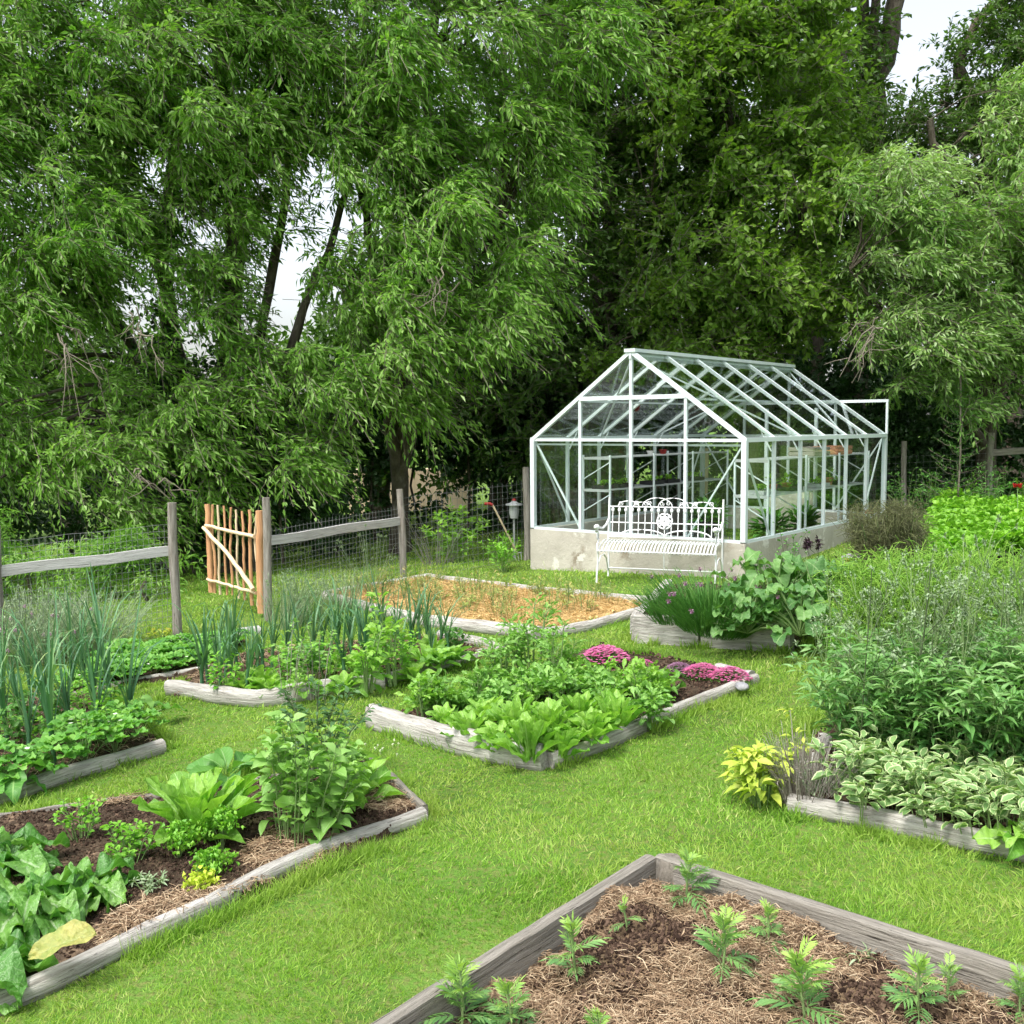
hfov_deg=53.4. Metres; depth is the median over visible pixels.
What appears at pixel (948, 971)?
marigold seedling
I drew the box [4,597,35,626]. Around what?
catmint bush
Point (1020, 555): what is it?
seed stalk
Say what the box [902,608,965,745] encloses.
seed stalk
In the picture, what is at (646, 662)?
flower mat
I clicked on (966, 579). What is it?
seed stalk
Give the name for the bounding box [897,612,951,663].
seed stalk
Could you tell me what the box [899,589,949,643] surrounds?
seed stalk
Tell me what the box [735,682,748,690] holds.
stone
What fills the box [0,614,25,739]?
leek plant
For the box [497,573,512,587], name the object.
weedy seedling
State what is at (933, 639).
seed stalk
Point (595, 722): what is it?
cos lettuce
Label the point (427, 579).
weedy seedling
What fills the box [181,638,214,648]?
strawberry plant
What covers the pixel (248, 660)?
leek plant
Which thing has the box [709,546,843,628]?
squash plant
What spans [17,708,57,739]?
green plant
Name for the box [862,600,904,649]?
seed stalk
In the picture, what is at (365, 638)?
leek plant
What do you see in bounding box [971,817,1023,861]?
green dock
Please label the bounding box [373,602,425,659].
leek plant
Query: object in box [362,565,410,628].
leek plant
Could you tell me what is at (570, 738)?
cos lettuce
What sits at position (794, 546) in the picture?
rose bush
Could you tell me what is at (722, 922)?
marigold seedling
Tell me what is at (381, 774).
cos lettuce
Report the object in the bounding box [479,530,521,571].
tall weed
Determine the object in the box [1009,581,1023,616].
seed stalk
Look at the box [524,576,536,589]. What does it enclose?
weedy seedling
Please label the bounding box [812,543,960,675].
fennel plant
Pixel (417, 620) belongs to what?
leek plant
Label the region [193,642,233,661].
strawberry plant
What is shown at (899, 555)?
fennel plant
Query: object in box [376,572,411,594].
weedy seedling
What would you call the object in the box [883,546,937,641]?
seed stalk
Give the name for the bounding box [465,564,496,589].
weedy seedling
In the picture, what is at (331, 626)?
leek plant
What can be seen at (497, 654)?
bolting green
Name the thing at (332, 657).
green plant
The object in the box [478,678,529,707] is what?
leafy green
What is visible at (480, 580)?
weedy seedling
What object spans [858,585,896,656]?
seed stalk
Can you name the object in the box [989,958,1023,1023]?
marigold seedling
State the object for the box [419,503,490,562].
pale green bush
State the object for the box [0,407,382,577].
hedge
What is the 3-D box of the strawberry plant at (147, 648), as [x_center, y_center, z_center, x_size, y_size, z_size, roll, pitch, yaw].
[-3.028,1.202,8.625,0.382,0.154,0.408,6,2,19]
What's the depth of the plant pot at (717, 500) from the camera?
15.43 m
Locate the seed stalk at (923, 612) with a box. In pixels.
[908,589,949,676]
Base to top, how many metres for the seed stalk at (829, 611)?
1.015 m
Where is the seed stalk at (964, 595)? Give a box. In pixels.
[938,566,989,651]
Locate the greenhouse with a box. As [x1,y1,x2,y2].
[530,348,888,577]
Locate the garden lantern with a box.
[505,498,522,559]
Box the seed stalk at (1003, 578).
[962,534,1023,655]
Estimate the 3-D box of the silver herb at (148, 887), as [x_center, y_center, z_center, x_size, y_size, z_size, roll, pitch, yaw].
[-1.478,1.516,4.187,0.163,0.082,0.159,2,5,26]
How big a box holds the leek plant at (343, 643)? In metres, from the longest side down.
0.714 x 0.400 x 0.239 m
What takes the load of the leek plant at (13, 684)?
on the raised bed at (137, 748)
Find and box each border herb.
[815,625,851,668]
[818,618,843,649]
[821,551,851,579]
[825,603,846,646]
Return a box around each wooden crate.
[788,447,829,455]
[813,445,852,454]
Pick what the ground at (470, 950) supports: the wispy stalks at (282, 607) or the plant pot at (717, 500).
the wispy stalks at (282, 607)
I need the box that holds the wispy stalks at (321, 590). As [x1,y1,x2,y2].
[277,568,340,624]
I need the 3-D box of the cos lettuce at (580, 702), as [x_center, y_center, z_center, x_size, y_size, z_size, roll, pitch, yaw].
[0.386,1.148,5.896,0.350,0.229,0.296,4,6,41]
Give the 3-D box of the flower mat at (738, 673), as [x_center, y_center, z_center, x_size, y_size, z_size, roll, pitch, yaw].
[1.435,1.073,6.707,0.305,0.116,0.302,0,2,-5]
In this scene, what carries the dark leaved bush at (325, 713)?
on the raised bed at (258, 858)
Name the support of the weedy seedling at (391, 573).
on the raised bed at (604, 611)
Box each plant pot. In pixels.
[682,497,732,537]
[688,493,730,526]
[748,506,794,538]
[765,472,779,488]
[777,472,790,486]
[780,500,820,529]
[826,466,837,484]
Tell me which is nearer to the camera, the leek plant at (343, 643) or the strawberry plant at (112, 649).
the leek plant at (343, 643)
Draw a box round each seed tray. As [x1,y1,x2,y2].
[592,478,617,488]
[613,477,633,487]
[640,475,663,484]
[657,474,679,482]
[682,472,704,480]
[748,483,770,494]
[777,480,802,490]
[807,476,829,487]
[829,475,848,484]
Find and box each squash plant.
[701,582,790,637]
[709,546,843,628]
[735,579,848,645]
[763,555,853,606]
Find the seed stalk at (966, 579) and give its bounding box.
[939,569,975,678]
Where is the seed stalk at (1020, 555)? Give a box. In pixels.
[1018,548,1023,565]
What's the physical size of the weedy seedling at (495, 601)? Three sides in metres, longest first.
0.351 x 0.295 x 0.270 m
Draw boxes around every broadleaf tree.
[422,0,774,518]
[574,0,920,506]
[854,0,1023,487]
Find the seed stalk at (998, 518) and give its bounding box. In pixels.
[943,514,1018,644]
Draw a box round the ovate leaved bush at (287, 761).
[243,710,378,848]
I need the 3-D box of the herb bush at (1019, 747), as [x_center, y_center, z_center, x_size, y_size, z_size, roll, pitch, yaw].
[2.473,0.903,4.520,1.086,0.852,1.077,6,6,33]
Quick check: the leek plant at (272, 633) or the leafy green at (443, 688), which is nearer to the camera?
the leafy green at (443, 688)
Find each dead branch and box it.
[44,325,109,415]
[115,307,165,374]
[129,468,193,501]
[411,265,459,324]
[824,317,900,382]
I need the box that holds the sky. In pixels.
[0,0,1023,428]
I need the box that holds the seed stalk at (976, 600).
[930,586,989,736]
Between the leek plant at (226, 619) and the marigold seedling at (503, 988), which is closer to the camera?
the marigold seedling at (503, 988)
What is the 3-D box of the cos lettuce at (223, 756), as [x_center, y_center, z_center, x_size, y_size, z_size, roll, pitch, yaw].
[-1.526,1.405,5.525,0.510,0.173,0.501,-2,8,-9]
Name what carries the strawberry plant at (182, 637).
on the raised bed at (160, 675)
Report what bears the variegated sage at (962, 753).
on the raised bed at (829, 809)
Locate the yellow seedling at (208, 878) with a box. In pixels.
[181,865,221,892]
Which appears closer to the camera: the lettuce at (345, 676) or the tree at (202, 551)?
the lettuce at (345, 676)
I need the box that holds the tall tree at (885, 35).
[679,0,1011,494]
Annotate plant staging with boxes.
[582,449,728,535]
[733,451,869,539]
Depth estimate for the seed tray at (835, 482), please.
13.95 m
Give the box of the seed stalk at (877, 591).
[844,553,908,733]
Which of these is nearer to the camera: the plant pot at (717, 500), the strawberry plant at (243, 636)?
the strawberry plant at (243, 636)
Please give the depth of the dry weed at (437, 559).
13.88 m
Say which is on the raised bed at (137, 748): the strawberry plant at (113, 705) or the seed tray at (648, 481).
the strawberry plant at (113, 705)
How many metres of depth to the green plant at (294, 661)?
7.57 m
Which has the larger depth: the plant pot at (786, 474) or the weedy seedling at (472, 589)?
the plant pot at (786, 474)
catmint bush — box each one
[0,588,86,668]
[0,589,115,668]
[3,575,91,644]
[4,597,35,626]
[25,585,159,657]
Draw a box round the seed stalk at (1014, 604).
[1003,601,1021,660]
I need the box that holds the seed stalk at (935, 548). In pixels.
[888,545,953,644]
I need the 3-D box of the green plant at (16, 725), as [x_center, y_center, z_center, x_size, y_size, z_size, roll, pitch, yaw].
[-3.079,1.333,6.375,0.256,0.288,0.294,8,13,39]
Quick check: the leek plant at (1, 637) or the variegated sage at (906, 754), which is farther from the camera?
the leek plant at (1, 637)
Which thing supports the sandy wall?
on the ground at (470, 950)
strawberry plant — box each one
[0,735,28,781]
[0,744,53,784]
[23,734,94,769]
[29,712,105,745]
[36,707,126,760]
[54,668,101,688]
[64,667,112,684]
[77,713,147,752]
[88,653,118,670]
[88,698,146,731]
[90,646,129,657]
[91,660,128,676]
[99,658,151,678]
[104,637,147,653]
[106,653,135,663]
[108,706,169,739]
[115,662,152,677]
[119,651,155,660]
[122,642,149,651]
[134,645,169,659]
[139,653,171,672]
[141,639,173,649]
[143,642,184,659]
[147,657,187,671]
[148,635,184,644]
[161,632,196,642]
[164,642,194,658]
[165,649,202,666]
[177,633,210,643]
[180,648,213,663]
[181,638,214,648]
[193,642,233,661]
[216,628,255,638]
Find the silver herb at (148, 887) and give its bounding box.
[128,870,170,895]
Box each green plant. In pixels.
[0,694,21,736]
[0,699,42,743]
[8,684,40,719]
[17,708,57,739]
[37,689,73,715]
[38,713,81,745]
[58,671,89,709]
[70,677,113,716]
[77,699,120,745]
[89,681,127,713]
[206,650,242,689]
[224,671,266,688]
[235,664,288,689]
[263,641,294,680]
[281,641,306,671]
[293,640,327,678]
[307,633,347,678]
[308,640,328,660]
[318,651,355,673]
[334,656,362,674]
[343,643,385,683]
[358,638,393,668]
[370,631,397,647]
[383,632,418,669]
[396,630,422,661]
[403,643,447,673]
[417,634,454,649]
[443,626,471,647]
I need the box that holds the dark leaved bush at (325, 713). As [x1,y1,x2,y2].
[275,676,387,771]
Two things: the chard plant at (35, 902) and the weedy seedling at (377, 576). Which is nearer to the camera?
the chard plant at (35, 902)
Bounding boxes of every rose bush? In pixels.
[757,551,783,583]
[773,522,809,555]
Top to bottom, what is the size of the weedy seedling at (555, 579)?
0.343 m
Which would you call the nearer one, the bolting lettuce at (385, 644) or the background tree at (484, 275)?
the bolting lettuce at (385, 644)
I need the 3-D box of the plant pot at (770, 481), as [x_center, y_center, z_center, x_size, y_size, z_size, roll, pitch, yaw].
[3.186,-0.372,12.478,0.198,0.259,0.177,0,5,0]
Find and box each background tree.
[0,314,209,541]
[239,191,501,520]
[382,0,636,512]
[552,5,789,497]
[676,69,910,485]
[838,168,1023,479]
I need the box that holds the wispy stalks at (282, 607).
[252,570,322,629]
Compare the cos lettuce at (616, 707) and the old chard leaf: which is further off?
the cos lettuce at (616, 707)
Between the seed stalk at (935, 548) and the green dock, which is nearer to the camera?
the green dock
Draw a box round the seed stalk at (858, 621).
[837,599,871,655]
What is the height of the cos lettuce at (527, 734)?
0.271 m
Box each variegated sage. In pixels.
[806,729,926,820]
[826,724,940,797]
[832,757,943,816]
[865,745,971,799]
[883,752,983,827]
[912,735,1022,814]
[929,771,1023,836]
[942,756,1023,828]
[956,755,1023,821]
[998,786,1023,831]
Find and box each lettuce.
[131,767,263,843]
[185,746,254,786]
[245,674,290,697]
[278,671,323,698]
[293,755,407,814]
[319,670,368,696]
[349,622,395,693]
[363,591,412,686]
[387,662,436,682]
[425,702,459,724]
[440,710,494,736]
[452,696,502,724]
[468,720,513,751]
[485,694,537,726]
[486,711,564,763]
[525,698,579,731]
[537,723,590,758]
[556,690,601,727]
[562,706,622,745]
[582,684,631,712]
[584,689,645,726]
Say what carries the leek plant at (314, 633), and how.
on the raised bed at (228, 695)
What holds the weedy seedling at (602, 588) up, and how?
on the raised bed at (604, 611)
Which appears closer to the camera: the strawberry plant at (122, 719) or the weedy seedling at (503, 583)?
the strawberry plant at (122, 719)
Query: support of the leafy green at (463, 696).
on the raised bed at (414, 724)
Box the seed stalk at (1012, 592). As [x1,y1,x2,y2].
[995,581,1023,635]
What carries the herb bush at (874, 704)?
on the raised bed at (829, 809)
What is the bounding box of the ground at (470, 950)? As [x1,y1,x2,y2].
[0,426,1023,1023]
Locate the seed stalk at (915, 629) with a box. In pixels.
[880,560,964,725]
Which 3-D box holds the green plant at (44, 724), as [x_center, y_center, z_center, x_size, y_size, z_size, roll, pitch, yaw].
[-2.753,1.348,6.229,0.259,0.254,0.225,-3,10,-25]
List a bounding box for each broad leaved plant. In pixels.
[0,754,62,804]
[112,694,187,724]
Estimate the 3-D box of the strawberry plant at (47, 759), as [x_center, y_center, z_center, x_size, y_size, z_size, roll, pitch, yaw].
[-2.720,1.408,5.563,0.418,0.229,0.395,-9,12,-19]
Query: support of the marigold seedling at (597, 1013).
on the raised bed at (659, 964)
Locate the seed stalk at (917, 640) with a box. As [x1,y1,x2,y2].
[898,612,940,688]
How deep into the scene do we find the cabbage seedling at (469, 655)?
7.78 m
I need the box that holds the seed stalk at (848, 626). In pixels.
[832,623,862,709]
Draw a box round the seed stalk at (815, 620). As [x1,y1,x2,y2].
[792,613,848,722]
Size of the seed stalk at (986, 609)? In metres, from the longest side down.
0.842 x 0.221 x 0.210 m
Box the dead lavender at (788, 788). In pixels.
[757,720,859,805]
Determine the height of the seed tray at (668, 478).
0.139 m
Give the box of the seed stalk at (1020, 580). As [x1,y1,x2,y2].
[990,541,1023,682]
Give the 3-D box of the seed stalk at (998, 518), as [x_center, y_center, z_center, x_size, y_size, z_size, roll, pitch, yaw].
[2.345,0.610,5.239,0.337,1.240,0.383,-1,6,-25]
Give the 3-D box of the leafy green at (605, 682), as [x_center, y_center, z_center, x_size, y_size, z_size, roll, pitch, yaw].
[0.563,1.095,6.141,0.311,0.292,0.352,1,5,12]
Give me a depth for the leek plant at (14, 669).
6.15 m
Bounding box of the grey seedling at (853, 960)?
[842,943,875,965]
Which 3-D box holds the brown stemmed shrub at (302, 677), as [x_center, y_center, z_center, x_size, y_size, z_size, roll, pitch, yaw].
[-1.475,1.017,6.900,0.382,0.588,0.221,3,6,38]
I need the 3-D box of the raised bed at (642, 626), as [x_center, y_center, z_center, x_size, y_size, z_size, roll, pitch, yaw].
[1.845,0.870,8.820,1.876,0.341,1.967,2,6,30]
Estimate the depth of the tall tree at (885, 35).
19.15 m
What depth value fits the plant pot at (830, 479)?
13.84 m
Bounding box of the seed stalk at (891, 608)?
[869,577,927,671]
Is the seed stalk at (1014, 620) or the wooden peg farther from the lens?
the seed stalk at (1014, 620)
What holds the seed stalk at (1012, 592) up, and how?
on the raised bed at (829, 809)
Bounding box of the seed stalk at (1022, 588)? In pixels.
[987,570,1023,644]
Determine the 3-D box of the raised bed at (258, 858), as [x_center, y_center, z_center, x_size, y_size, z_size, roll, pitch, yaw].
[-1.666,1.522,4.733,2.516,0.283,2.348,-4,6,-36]
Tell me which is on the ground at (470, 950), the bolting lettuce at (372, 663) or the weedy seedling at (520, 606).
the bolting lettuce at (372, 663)
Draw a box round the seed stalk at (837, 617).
[816,612,866,684]
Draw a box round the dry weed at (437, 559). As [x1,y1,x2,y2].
[398,517,469,565]
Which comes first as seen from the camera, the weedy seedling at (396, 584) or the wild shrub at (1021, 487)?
the weedy seedling at (396, 584)
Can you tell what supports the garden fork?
on the ground at (470, 950)
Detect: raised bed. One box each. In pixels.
[0,686,166,804]
[0,758,427,1015]
[73,625,260,692]
[164,630,504,706]
[322,573,643,638]
[365,642,759,771]
[371,853,1023,1023]
[630,579,842,652]
[787,717,1023,861]
[926,548,1023,566]
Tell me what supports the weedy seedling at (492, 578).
on the raised bed at (604, 611)
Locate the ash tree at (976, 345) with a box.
[818,62,1023,497]
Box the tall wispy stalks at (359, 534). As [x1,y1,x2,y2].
[334,524,396,591]
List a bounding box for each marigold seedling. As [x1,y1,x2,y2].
[419,953,517,1023]
[465,974,543,1023]
[539,911,612,979]
[583,1005,610,1023]
[609,894,645,931]
[661,846,720,918]
[690,903,762,983]
[744,934,842,1023]
[748,897,787,963]
[878,943,948,1023]
[923,951,968,1000]
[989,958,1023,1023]
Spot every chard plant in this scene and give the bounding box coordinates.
[0,822,69,877]
[0,862,85,945]
[0,928,58,1014]
[53,852,146,915]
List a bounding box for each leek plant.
[0,601,23,697]
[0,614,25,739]
[0,642,69,744]
[0,649,36,682]
[0,654,12,716]
[1,587,98,721]
[1,601,114,714]
[1,610,56,690]
[1,632,26,713]
[2,614,76,712]
[25,615,78,764]
[31,574,133,695]
[31,618,144,730]
[43,596,109,687]
[48,563,145,700]
[50,583,172,710]
[90,589,168,728]
[165,600,235,683]
[187,609,216,683]
[192,587,245,675]
[193,620,245,684]
[212,591,248,677]
[215,582,248,670]
[218,609,240,677]
[220,616,278,688]
[225,621,269,681]
[231,594,280,670]
[231,612,283,666]
[258,598,284,666]
[270,587,306,659]
[282,578,326,649]
[286,592,344,641]
[293,569,352,653]
[305,588,361,670]
[310,592,351,664]
[313,598,364,652]
[324,584,368,647]
[327,573,352,649]
[335,602,378,662]
[343,583,382,634]
[347,570,383,643]
[359,571,403,639]
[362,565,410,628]
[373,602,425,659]
[383,579,450,645]
[385,585,407,651]
[389,567,438,647]
[400,574,433,639]
[407,580,452,633]
[415,594,444,647]
[415,595,461,638]
[420,586,475,646]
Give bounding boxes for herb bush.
[780,617,997,769]
[846,620,991,735]
[865,634,1023,792]
[925,599,1022,714]
[942,626,1023,766]
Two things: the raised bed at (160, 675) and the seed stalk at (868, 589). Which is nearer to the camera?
the seed stalk at (868, 589)
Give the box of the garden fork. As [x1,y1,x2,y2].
[484,502,521,558]
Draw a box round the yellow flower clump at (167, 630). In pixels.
[146,628,171,639]
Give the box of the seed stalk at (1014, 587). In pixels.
[971,567,1023,654]
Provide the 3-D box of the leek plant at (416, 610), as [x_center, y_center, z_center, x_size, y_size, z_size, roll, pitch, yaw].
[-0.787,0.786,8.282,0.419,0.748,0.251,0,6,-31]
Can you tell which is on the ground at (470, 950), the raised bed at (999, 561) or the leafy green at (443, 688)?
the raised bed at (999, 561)
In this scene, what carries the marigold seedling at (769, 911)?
on the raised bed at (659, 964)
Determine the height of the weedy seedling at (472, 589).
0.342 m
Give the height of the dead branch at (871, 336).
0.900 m
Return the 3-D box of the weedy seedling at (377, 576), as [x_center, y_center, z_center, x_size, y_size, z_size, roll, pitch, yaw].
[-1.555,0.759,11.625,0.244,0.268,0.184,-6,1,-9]
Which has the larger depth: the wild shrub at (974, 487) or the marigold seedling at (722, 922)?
the wild shrub at (974, 487)
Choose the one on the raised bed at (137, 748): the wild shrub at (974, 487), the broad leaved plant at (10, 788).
the broad leaved plant at (10, 788)
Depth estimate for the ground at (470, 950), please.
4.29 m
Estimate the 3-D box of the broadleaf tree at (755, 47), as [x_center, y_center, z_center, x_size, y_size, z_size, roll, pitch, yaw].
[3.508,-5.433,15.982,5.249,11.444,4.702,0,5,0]
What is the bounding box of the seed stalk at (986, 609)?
[968,586,1006,636]
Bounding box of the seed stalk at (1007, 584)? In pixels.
[969,578,1019,658]
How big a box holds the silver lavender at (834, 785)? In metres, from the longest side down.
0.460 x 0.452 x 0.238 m
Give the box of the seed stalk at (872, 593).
[839,586,910,656]
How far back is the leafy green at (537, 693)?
6.23 m
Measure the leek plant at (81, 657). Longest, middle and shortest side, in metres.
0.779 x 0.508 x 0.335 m
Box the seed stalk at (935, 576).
[912,571,967,662]
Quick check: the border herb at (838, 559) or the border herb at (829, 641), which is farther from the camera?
the border herb at (838, 559)
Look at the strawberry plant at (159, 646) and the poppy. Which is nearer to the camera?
the strawberry plant at (159, 646)
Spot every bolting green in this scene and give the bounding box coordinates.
[475,613,531,685]
[493,592,561,677]
[530,615,588,696]
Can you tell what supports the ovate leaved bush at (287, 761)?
on the raised bed at (258, 858)
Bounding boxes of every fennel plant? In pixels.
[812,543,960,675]
[853,534,1005,618]
[902,538,1023,647]
[942,531,1023,594]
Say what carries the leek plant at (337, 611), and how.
on the raised bed at (228, 695)
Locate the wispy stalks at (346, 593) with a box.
[321,567,365,612]
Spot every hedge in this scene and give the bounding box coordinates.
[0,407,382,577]
[251,326,614,546]
[482,298,952,525]
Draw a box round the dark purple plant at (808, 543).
[802,535,829,560]
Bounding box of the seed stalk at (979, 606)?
[936,574,995,716]
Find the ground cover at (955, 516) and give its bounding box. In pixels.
[914,487,1023,557]
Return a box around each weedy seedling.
[347,560,387,588]
[355,565,386,592]
[367,568,383,586]
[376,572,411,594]
[380,566,414,586]
[383,567,396,586]
[396,564,411,586]
[396,576,414,596]
[400,556,429,578]
[402,568,430,592]
[403,580,416,592]
[412,562,440,586]
[421,563,448,581]
[425,577,442,601]
[433,587,447,598]
[445,577,486,612]
[451,579,472,596]
[453,569,471,583]
[453,586,465,601]
[454,570,487,602]
[459,597,473,610]
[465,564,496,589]
[465,591,478,603]
[468,572,504,594]
[471,568,493,591]
[471,583,487,598]
[478,583,519,615]
[479,570,499,591]
[484,589,508,611]
[486,581,505,605]
[487,569,517,597]
[494,606,504,616]
[495,581,508,603]
[496,597,507,616]
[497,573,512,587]
[500,588,515,605]
[502,601,525,620]
[506,585,520,597]
[509,593,536,616]
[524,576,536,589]
[527,574,544,593]
[532,581,561,607]
[534,562,572,593]
[542,588,565,615]
[543,578,562,599]
[554,581,577,605]
[557,581,587,600]
[561,593,579,608]
[564,580,578,592]
[567,570,606,606]
[568,571,599,596]
[578,592,593,611]
[586,576,615,599]
[588,599,597,611]
[591,574,614,601]
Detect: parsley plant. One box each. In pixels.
[145,819,206,857]
[188,842,239,876]
[195,804,245,850]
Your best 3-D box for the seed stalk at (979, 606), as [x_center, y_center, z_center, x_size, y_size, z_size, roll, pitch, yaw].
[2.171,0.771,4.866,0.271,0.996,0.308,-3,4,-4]
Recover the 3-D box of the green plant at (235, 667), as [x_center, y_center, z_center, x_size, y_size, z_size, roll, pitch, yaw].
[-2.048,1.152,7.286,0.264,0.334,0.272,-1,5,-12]
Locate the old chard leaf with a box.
[28,919,96,959]
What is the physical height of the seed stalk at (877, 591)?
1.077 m
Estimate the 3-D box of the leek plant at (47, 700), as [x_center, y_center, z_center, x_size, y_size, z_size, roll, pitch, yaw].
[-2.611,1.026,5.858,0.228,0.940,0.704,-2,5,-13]
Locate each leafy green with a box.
[394,673,458,717]
[411,667,467,712]
[429,687,477,711]
[451,659,511,692]
[451,688,482,711]
[473,686,507,699]
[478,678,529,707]
[489,660,546,701]
[508,677,551,705]
[511,662,560,701]
[525,657,595,703]
[544,654,591,693]
[566,658,611,689]
[581,669,631,701]
[586,656,637,693]
[612,658,675,707]
[617,680,675,729]
[618,656,675,678]
[621,665,685,694]
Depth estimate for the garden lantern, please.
13.85 m
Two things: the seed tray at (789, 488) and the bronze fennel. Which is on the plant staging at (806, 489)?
the seed tray at (789, 488)
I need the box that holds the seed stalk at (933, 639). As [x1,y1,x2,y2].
[919,614,959,658]
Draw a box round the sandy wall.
[349,468,472,514]
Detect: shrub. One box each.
[0,504,223,607]
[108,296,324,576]
[270,618,313,705]
[290,622,336,699]
[886,467,923,507]
[902,469,949,516]
[951,472,997,497]
[965,466,1014,498]
[979,462,1020,497]
[1012,478,1023,495]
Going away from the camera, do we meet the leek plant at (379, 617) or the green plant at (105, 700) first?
the green plant at (105, 700)
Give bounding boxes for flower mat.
[583,644,630,666]
[643,659,652,666]
[665,661,695,676]
[681,662,726,681]
[707,666,752,683]
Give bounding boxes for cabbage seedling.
[415,647,460,665]
[437,643,479,660]
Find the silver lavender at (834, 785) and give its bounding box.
[781,754,872,801]
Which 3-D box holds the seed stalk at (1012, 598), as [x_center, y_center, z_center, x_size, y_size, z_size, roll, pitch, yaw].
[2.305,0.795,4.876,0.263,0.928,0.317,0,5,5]
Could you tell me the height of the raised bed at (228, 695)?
0.281 m
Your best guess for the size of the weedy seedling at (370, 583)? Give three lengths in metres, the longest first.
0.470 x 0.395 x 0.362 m
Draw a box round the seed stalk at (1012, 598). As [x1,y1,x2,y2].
[965,582,1014,671]
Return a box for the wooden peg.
[657,853,680,884]
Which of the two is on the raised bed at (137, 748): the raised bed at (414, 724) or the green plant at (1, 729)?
the green plant at (1, 729)
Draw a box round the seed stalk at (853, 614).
[832,592,864,729]
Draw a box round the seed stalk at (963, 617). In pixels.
[929,611,985,716]
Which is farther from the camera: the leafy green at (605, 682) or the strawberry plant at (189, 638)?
the strawberry plant at (189, 638)
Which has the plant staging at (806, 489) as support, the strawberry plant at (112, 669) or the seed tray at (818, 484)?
the seed tray at (818, 484)
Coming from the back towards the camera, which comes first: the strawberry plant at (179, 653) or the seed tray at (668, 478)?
the seed tray at (668, 478)
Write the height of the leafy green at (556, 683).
0.370 m
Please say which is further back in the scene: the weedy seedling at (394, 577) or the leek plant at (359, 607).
the weedy seedling at (394, 577)
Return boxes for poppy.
[1013,483,1021,507]
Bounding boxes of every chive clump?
[619,584,722,625]
[636,565,800,640]
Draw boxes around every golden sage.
[717,738,795,809]
[776,708,810,770]
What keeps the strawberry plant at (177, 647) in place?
on the raised bed at (160, 675)
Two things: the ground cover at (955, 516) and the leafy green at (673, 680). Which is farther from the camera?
the ground cover at (955, 516)
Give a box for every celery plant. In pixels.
[49,794,106,842]
[100,818,168,862]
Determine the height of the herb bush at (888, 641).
0.719 m
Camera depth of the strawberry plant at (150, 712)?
6.27 m
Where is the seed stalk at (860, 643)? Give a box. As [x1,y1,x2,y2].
[829,565,901,739]
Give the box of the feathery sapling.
[917,376,997,500]
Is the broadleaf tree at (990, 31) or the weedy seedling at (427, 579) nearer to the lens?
the weedy seedling at (427, 579)
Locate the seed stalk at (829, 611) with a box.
[802,551,851,732]
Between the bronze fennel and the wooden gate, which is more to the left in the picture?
the wooden gate
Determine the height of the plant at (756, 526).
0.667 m
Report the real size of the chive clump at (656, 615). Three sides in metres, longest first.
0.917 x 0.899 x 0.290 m
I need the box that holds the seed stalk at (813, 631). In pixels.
[791,624,851,731]
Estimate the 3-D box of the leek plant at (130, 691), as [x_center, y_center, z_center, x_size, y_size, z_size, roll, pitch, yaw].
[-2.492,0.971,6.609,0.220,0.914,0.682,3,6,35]
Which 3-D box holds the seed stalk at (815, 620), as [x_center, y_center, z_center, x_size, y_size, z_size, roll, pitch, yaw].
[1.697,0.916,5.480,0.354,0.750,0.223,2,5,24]
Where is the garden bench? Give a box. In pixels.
[594,497,724,583]
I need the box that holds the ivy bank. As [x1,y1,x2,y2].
[841,322,1023,510]
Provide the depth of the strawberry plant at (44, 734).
6.12 m
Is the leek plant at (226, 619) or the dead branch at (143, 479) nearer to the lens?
the leek plant at (226, 619)
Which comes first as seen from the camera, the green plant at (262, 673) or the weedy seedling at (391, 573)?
the green plant at (262, 673)
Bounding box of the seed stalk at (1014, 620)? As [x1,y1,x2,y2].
[994,605,1023,700]
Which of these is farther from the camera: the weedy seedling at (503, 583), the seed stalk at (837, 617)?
the weedy seedling at (503, 583)
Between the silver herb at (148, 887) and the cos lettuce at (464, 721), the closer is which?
the silver herb at (148, 887)
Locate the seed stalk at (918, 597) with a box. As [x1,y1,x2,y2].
[910,560,988,651]
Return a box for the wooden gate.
[202,504,263,613]
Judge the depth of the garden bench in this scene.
11.31 m
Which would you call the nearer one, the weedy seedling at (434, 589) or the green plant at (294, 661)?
the green plant at (294, 661)
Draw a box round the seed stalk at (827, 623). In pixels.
[817,619,858,731]
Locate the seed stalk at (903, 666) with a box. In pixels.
[881,593,961,735]
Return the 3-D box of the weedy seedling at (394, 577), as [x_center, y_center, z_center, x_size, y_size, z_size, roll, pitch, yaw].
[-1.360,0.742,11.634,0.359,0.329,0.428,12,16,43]
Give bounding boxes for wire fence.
[0,502,182,653]
[262,467,530,621]
[531,433,1023,528]
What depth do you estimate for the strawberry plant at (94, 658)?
8.34 m
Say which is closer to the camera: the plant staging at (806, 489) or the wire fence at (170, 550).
the wire fence at (170, 550)
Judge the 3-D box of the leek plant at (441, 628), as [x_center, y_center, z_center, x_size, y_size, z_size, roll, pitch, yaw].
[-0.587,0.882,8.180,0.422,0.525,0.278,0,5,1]
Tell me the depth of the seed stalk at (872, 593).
5.42 m
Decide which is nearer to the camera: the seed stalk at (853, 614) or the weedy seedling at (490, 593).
the seed stalk at (853, 614)
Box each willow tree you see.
[0,0,466,580]
[224,0,688,553]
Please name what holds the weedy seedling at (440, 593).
on the raised bed at (604, 611)
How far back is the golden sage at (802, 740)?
4.78 m
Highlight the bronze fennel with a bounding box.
[825,481,941,573]
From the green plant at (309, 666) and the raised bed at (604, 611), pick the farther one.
the raised bed at (604, 611)

